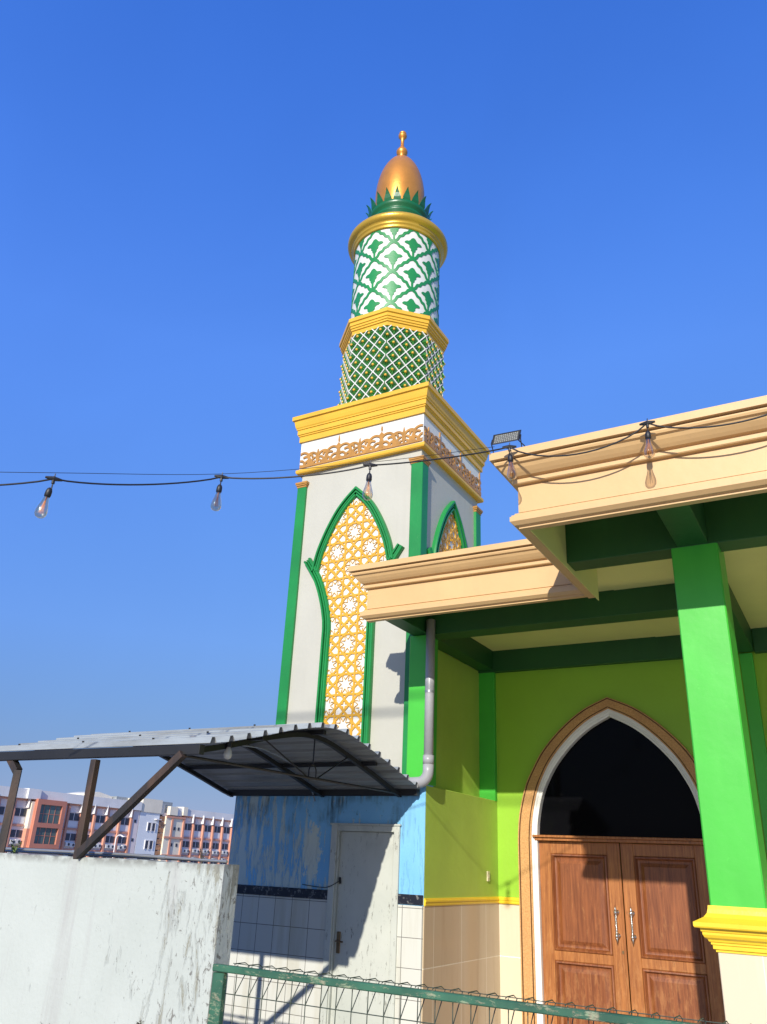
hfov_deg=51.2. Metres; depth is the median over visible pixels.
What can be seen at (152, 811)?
stair tower
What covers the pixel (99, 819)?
window
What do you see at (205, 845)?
window
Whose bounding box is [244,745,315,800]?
conduit cable
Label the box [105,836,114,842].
window
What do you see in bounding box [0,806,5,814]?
window
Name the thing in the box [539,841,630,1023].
door leaf
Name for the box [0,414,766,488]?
festoon cable
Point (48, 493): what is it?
string light bulb
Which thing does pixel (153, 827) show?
window
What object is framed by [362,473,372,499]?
string light bulb
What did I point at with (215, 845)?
window
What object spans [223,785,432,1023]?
washroom annex
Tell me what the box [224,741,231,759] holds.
awning bulb
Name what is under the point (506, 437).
floodlight
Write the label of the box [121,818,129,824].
window
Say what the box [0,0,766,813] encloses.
sky
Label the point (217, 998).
fence
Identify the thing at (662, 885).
door leaf
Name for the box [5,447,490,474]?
support wire
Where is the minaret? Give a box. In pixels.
[276,131,489,773]
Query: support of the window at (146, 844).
in the stair tower
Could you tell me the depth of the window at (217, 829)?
177.95 m
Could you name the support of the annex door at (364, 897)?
in the washroom annex
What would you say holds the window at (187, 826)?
in the campus building
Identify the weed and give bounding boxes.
[11,840,20,852]
[199,844,209,863]
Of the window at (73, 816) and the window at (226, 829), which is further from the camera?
the window at (226, 829)
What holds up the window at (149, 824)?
in the stair tower
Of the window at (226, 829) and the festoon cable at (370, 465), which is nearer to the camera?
the festoon cable at (370, 465)
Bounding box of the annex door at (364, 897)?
[330,831,393,1023]
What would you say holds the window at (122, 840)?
in the campus building
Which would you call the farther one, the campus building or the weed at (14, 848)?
the campus building
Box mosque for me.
[348,395,766,1023]
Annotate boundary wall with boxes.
[0,853,238,1023]
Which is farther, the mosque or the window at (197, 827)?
the window at (197, 827)
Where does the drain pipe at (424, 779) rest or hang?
attached to the mosque
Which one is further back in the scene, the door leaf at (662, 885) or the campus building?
the campus building
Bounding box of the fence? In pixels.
[207,962,728,1023]
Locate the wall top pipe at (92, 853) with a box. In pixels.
[5,847,227,862]
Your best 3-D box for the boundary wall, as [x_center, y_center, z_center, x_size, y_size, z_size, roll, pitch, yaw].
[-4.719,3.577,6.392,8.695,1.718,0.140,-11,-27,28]
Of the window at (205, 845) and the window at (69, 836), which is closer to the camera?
the window at (69, 836)
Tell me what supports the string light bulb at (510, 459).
hanging from the festoon cable at (370, 465)
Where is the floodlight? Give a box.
[491,430,524,452]
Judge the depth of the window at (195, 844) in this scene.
171.42 m
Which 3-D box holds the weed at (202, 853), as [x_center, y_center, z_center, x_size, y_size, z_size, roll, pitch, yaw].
[-1.117,2.123,4.957,0.104,0.121,0.047,-11,-27,28]
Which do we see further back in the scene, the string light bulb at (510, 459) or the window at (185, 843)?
the window at (185, 843)
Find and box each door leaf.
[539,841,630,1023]
[620,843,725,1023]
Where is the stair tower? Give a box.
[128,798,165,859]
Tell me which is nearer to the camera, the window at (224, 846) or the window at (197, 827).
the window at (197, 827)
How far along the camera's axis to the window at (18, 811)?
137.05 m
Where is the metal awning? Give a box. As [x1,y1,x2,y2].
[0,722,419,858]
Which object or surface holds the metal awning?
on the boundary wall
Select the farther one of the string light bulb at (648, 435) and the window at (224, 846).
the window at (224, 846)
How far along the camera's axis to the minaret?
9.53 m
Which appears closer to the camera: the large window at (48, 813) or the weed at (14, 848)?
the weed at (14, 848)
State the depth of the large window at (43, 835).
139.14 m
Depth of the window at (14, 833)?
135.75 m
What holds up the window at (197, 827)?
in the campus building
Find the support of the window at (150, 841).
in the stair tower
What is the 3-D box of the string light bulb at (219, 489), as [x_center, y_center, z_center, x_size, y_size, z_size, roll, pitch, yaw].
[-1.022,-0.089,4.932,0.065,0.180,0.065,-15,-32,37]
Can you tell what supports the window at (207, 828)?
in the campus building
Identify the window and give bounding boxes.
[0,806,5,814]
[10,830,22,837]
[14,808,26,815]
[34,827,56,843]
[38,804,61,823]
[65,833,75,840]
[69,813,79,820]
[95,815,104,822]
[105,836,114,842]
[118,837,126,843]
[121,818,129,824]
[144,840,148,848]
[146,822,151,830]
[148,840,153,849]
[151,822,155,831]
[182,841,188,846]
[184,824,191,829]
[192,842,199,847]
[194,824,201,830]
[203,842,208,848]
[204,825,210,831]
[212,843,218,848]
[214,826,220,832]
[222,844,227,849]
[224,827,229,833]
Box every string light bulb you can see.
[34,487,51,518]
[211,484,221,510]
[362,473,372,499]
[507,454,516,479]
[643,431,654,458]
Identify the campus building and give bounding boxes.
[0,786,233,863]
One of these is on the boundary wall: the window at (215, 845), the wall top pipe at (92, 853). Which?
the wall top pipe at (92, 853)
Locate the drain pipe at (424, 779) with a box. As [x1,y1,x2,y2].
[409,619,434,787]

